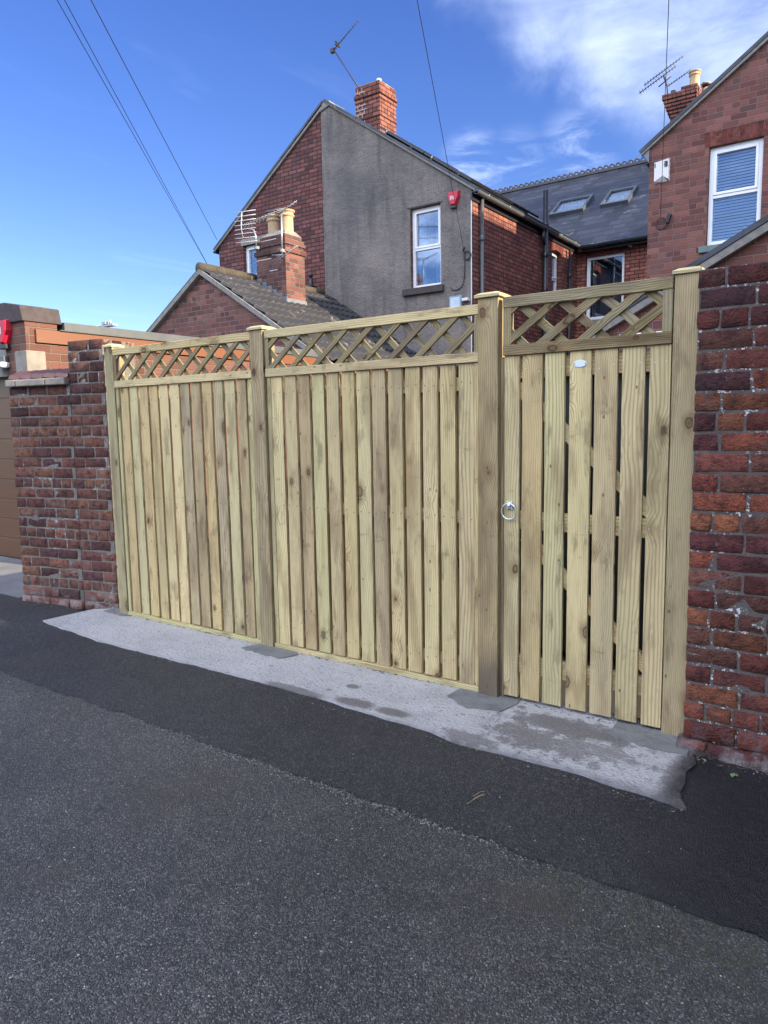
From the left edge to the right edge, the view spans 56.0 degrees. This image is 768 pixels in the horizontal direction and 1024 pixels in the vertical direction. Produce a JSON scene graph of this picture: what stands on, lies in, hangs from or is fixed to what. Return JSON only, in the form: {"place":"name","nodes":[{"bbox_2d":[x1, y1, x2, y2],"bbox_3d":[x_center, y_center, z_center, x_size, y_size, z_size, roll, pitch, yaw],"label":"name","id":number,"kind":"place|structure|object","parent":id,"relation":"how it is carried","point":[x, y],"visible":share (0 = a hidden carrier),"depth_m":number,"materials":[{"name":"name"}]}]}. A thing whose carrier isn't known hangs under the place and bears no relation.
{"place":"outdoors","nodes":[
{"label":"outdoors","id":0,"kind":"place"},
{"bbox_2d":[0,555,24,597],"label":"driveway","id":1,"kind":"structure","parent":0,"point":[11,578],"depth_m":7.18,"materials":[{"name":"concrete"}]},
{"bbox_2d":[0,303,317,558],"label":"garage","id":2,"kind":"structure","parent":1,"relation":"on","point":[41,337],"depth_m":8.02,"materials":[{"name":"brick"}]},
{"bbox_2d":[0,356,9,368],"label":"bulkhead light","id":3,"kind":"object","parent":2,"relation":"attached to","point":[4,362],"visible":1,"depth_m":7.55,"materials":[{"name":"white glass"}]},
{"bbox_2d":[0,319,11,349],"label":"alarm box","id":4,"kind":"object","parent":2,"relation":"attached to","point":[5,331],"visible":1,"depth_m":7.48,"materials":[{"name":"red plastic"}]},
{"bbox_2d":[0,378,21,558],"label":"garage door","id":5,"kind":"structure","parent":2,"relation":"in","point":[10,545],"depth_m":8.10,"materials":[{"name":"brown wood"}]},
{"bbox_2d":[98,319,117,326],"bbox_3d":[-9.982,-3.947,25.036,2.703,5.111,0.212,4,9,36],"label":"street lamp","id":6,"kind":"object","parent":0,"point":[108,324],"visible":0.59,"depth_m":24.11,"materials":[{"name":"metal"}]},
{"bbox_2d":[311,398,345,622],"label":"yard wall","id":7,"kind":"structure","parent":0,"point":[342,495],"depth_m":5.15,"materials":[{"name":"brick"}]},
{"bbox_2d":[43,609,695,810],"bbox_3d":[-0.579,0.946,4.312,4.668,0.024,0.728,4,8,35],"label":"concrete apron","id":8,"kind":"object","parent":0,"point":[575,742],"visible":0.87,"depth_m":3.65,"materials":[{"name":"grey concrete"}]},
{"bbox_2d":[102,344,128,613],"bbox_3d":[-2.022,-0.203,5.566,0.116,2.136,0.116,4,8,35],"label":"fence post","id":9,"kind":"object","parent":8,"relation":"on","point":[117,487],"visible":0.53,"depth_m":5.51,"materials":[{"name":"brown wood"}]},
{"bbox_2d":[104,608,131,615],"bbox_3d":[-2.026,0.799,5.669,0.410,0.020,0.157,4,8,35],"label":"cement patch","id":10,"kind":"object","parent":8,"relation":"on","point":[116,611],"visible":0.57,"depth_m":5.70,"materials":[{"name":"grey concrete"}]},
{"bbox_2d":[112,332,260,643],"bbox_3d":[-1.389,-0.170,5.106,1.450,2.029,0.079,4,8,35],"label":"timber fence","id":11,"kind":"object","parent":8,"relation":"on","point":[195,609],"visible":0.96,"depth_m":5.05,"materials":[{"name":"brown wood"}]},
{"bbox_2d":[246,325,275,646],"bbox_3d":[-0.754,-0.112,4.674,0.134,2.128,0.134,4,8,35],"label":"fence post","id":12,"kind":"object","parent":8,"relation":"on","point":[262,483],"visible":0.66,"depth_m":4.62,"materials":[{"name":"brown wood"}]},
{"bbox_2d":[241,644,297,658],"bbox_3d":[-0.718,0.898,4.665,0.410,0.020,0.216,4,8,35],"label":"cement patch","id":13,"kind":"object","parent":8,"relation":"on","point":[274,651],"visible":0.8,"depth_m":4.62,"materials":[{"name":"grey concrete"}]},
{"bbox_2d":[264,304,477,691],"bbox_3d":[-0.096,-0.083,4.203,1.494,2.029,0.079,4,8,35],"label":"timber fence","id":14,"kind":"object","parent":8,"relation":"on","point":[403,509],"visible":0.94,"depth_m":4.13,"materials":[{"name":"brown wood"}]},
{"bbox_2d":[447,688,521,711],"bbox_3d":[0.516,0.985,3.773,0.360,0.020,0.298,4,8,35],"label":"cement patch","id":15,"kind":"object","parent":8,"relation":"on","point":[468,699],"visible":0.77,"depth_m":3.74,"materials":[{"name":"grey concrete"}]},
{"bbox_2d":[474,291,509,696],"bbox_3d":[0.566,-0.031,3.748,0.140,2.144,0.153,4,8,35],"label":"fence post","id":16,"kind":"object","parent":8,"relation":"on","point":[490,329],"visible":0.67,"depth_m":3.68,"materials":[{"name":"brown wood"}]},
{"bbox_2d":[608,719,688,755],"bbox_3d":[1.236,1.027,3.322,0.360,0.020,0.329,4,8,35],"label":"cement patch","id":17,"kind":"object","parent":8,"relation":"on","point":[638,733],"visible":0.6,"depth_m":3.29,"materials":[{"name":"grey concrete"}]},
{"bbox_2d":[661,266,703,735],"bbox_3d":[1.331,0.021,3.218,0.122,2.142,0.120,4,8,35],"label":"fence post","id":18,"kind":"object","parent":8,"relation":"on","point":[685,351],"visible":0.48,"depth_m":3.17,"materials":[{"name":"brown wood"}]},
{"bbox_2d":[500,276,674,727],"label":"timber gate","id":19,"kind":"structure","parent":18,"relation":"attached to","point":[608,362],"depth_m":3.42,"materials":[{"name":"brown wood"}]},
{"bbox_2d":[78,525,661,720],"bbox_3d":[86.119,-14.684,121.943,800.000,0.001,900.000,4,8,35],"label":"ground","id":20,"kind":"structure","parent":0,"point":[613,691],"depth_m":4.47,"materials":[{"name":"grey concrete"}]},
{"bbox_2d":[5,339,135,609],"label":"boundary wall","id":21,"kind":"structure","parent":20,"relation":"on","point":[61,443],"depth_m":5.87,"materials":[{"name":"brick"}]},
{"bbox_2d":[213,100,324,290],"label":"brick house","id":22,"kind":"structure","parent":20,"relation":"on","point":[293,174],"depth_m":15.61,"materials":[{"name":"red brick"}]},
{"bbox_2d":[246,245,256,274],"bbox_3d":[-2.899,-5.386,16.646,0.660,1.490,0.082,4,8,35],"label":"window","id":23,"kind":"structure","parent":22,"relation":"in","point":[250,250],"depth_m":16.70,"materials":[{"name":"white plastic"}]},
{"bbox_2d":[146,209,422,374],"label":"tiled outbuilding","id":24,"kind":"structure","parent":20,"relation":"on","point":[208,300],"depth_m":12.96,"materials":[{"name":"brick"}]},
{"bbox_2d":[234,200,297,262],"bbox_3d":[-2.161,-5.049,13.164,1.549,1.054,0.220,4,8,35],"label":"tv aerial","id":25,"kind":"object","parent":24,"relation":"attached to","point":[255,236],"visible":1,"depth_m":13.22,"materials":[{"name":"metal"}]},
{"bbox_2d":[307,273,314,286],"bbox_3d":[-1.557,-4.779,15.434,0.170,0.620,0.170,4,8,35],"label":"flue","id":26,"kind":"object","parent":24,"relation":"on","point":[310,275],"visible":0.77,"depth_m":15.38,"materials":[{"name":"black plastic"}]},
{"bbox_2d":[320,78,648,369],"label":"rendered house","id":27,"kind":"structure","parent":20,"relation":"on","point":[393,241],"depth_m":14.70,"materials":[{"name":"grey paint"}]},
{"bbox_2d":[57,0,206,263],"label":"overhead wire","id":28,"kind":"object","parent":27,"relation":"attached to","point":[122,115],"visible":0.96,"depth_m":11.81,"materials":[{"name":"black"}]},
{"bbox_2d":[64,0,206,262],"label":"overhead wire","id":29,"kind":"object","parent":27,"relation":"attached to","point":[126,114],"visible":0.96,"depth_m":11.82,"materials":[{"name":"black"}]},
{"bbox_2d":[91,0,216,238],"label":"overhead wire","id":30,"kind":"object","parent":27,"relation":"attached to","point":[146,105],"visible":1,"depth_m":10.77,"materials":[{"name":"black"}]},
{"bbox_2d":[330,20,358,86],"bbox_3d":[-0.772,-9.182,14.751,0.781,1.394,0.160,4,8,35],"label":"tv aerial","id":31,"kind":"object","parent":27,"relation":"attached to","point":[332,50],"visible":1,"depth_m":14.78,"materials":[{"name":"metal"}]},
{"bbox_2d":[413,204,440,287],"bbox_3d":[0.863,-5.128,14.002,0.680,1.495,0.082,4,8,35],"label":"window","id":32,"kind":"structure","parent":27,"relation":"in","point":[426,221],"depth_m":14.02,"materials":[{"name":"white plastic"}]},
{"bbox_2d":[417,0,470,290],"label":"telephone cable","id":33,"kind":"object","parent":27,"relation":"attached to","point":[463,248],"visible":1,"depth_m":10.34,"materials":[{"name":"black plastic"}]},
{"bbox_2d":[448,190,460,208],"bbox_3d":[1.290,-5.806,13.421,0.263,0.308,0.078,4,8,35],"label":"alarm box","id":34,"kind":"object","parent":27,"relation":"attached to","point":[451,197],"visible":0.91,"depth_m":13.39,"materials":[{"name":"red plastic"}]},
{"bbox_2d":[449,295,462,307],"bbox_3d":[1.357,-3.905,13.634,0.265,0.340,0.066,4,8,35],"label":"meter box","id":35,"kind":"object","parent":27,"relation":"attached to","point":[455,301],"visible":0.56,"depth_m":13.59,"materials":[{"name":"white plastic"}]},
{"bbox_2d":[450,297,459,306],"bbox_3d":[1.339,-3.902,13.609,0.205,0.280,0.005,4,8,35],"label":"door","id":36,"kind":"structure","parent":35,"relation":"in","point":[454,302],"depth_m":13.60,"materials":[{"name":"white"}]},
{"bbox_2d":[552,252,556,290],"bbox_3d":[3.879,-5.466,16.778,0.082,1.100,0.550,4,8,35],"label":"window","id":37,"kind":"structure","parent":27,"relation":"in","point":[554,256],"depth_m":16.90,"materials":[{"name":"white plastic"}]},
{"bbox_2d":[549,193,593,217],"bbox_3d":[5.112,-8.341,19.675,0.960,0.660,0.889,4,8,35],"label":"roof window","id":38,"kind":"structure","parent":27,"relation":"in","point":[575,204],"depth_m":19.65,"materials":[{"name":"grey"}]},
{"bbox_2d":[586,252,624,319],"bbox_3d":[5.529,-5.461,17.676,0.925,1.500,0.640,4,8,35],"label":"window","id":39,"kind":"structure","parent":27,"relation":"in","point":[605,269],"depth_m":17.89,"materials":[{"name":"white plastic"}]},
{"bbox_2d":[599,185,637,207],"bbox_3d":[6.168,-8.270,18.937,0.740,0.660,0.889,4,8,35],"label":"roof window","id":40,"kind":"structure","parent":27,"relation":"in","point":[623,195],"depth_m":18.91,"materials":[{"name":"grey"}]},
{"bbox_2d":[586,214,767,350],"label":"gabled outbuilding","id":41,"kind":"structure","parent":20,"relation":"on","point":[748,245],"depth_m":6.64,"materials":[{"name":"brick"}]},
{"bbox_2d":[639,31,767,278],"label":"neighbour house","id":42,"kind":"structure","parent":20,"relation":"on","point":[714,149],"depth_m":11.02,"materials":[{"name":"red brick"},{"name":"slate"}]},
{"bbox_2d":[654,158,669,184],"bbox_3d":[4.351,-5.346,11.319,0.235,0.355,0.078,4,8,35],"label":"alarm box","id":43,"kind":"object","parent":42,"relation":"attached to","point":[660,176],"visible":0.99,"depth_m":11.30,"materials":[{"name":"white plastic"}]},
{"bbox_2d":[655,0,671,228],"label":"telephone cable","id":44,"kind":"object","parent":42,"relation":"attached to","point":[668,217],"visible":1,"depth_m":9.32,"materials":[{"name":"black plastic"}]},
{"bbox_2d":[662,69,710,120],"bbox_3d":[7.786,-9.555,18.481,0.948,2.780,1.540,4,8,35],"label":"terrace chimney","id":45,"kind":"object","parent":42,"relation":"on","point":[675,102],"visible":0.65,"depth_m":17.81,"materials":[{"name":"red brick"}]},
{"bbox_2d":[639,56,690,116],"bbox_3d":[7.030,-10.607,18.093,1.211,1.390,0.272,2,8,24],"label":"tv aerial","id":46,"kind":"object","parent":45,"relation":"attached to","point":[663,76],"visible":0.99,"depth_m":18.02,"materials":[{"name":"metal"}]},
{"bbox_2d":[702,82,710,91],"bbox_3d":[7.936,-10.326,17.540,0.405,0.330,0.212,4,8,35],"label":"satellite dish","id":47,"kind":"object","parent":45,"relation":"attached to","point":[705,85],"visible":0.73,"depth_m":17.57,"materials":[{"name":"metal"}]},
{"bbox_2d":[707,138,763,245],"bbox_3d":[5.458,-4.826,11.114,0.730,1.435,0.652,4,8,35],"label":"window","id":48,"kind":"structure","parent":42,"relation":"in","point":[735,180],"depth_m":10.95,"materials":[{"name":"white plastic"}]},
{"bbox_2d":[675,261,767,772],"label":"brick wall","id":49,"kind":"structure","parent":20,"relation":"on","point":[726,701],"depth_m":3.00,"materials":[{"name":"red brick"}]},
{"bbox_2d":[0,671,767,1023],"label":"lane","id":50,"kind":"structure","parent":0,"point":[252,835],"depth_m":2.16,"materials":[{"name":"grey asphalt"}]},
{"bbox_2d":[8,662,757,1023],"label":"grit","id":51,"kind":"object","parent":50,"relation":"on","point":[358,800],"visible":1,"depth_m":2.70,"materials":[{"name":"grey gravel"}]},
{"bbox_2d":[0,594,767,941],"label":"newer asphalt strip","id":52,"kind":"object","parent":50,"relation":"on","point":[704,856],"visible":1,"depth_m":2.94,"materials":[{"name":"black asphalt"}]},
{"bbox_2d":[26,602,767,811],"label":"debris","id":53,"kind":"object","parent":52,"relation":"on","point":[420,732],"visible":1,"depth_m":3.43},
{"bbox_2d":[0,0,767,331],"label":"sky","id":54,"kind":"structure","parent":0,"point":[528,91],"materials":[{"name":"blue"}]},
{"bbox_2d":[519,372,671,660],"bbox_3d":[1.601,-0.033,4.740,3.120,1.775,1.180,4,8,35],"label":"gap","id":55,"kind":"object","parent":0,"point":[617,508],"depth_m":4.34,"materials":[{"name":"black"}]}
]}

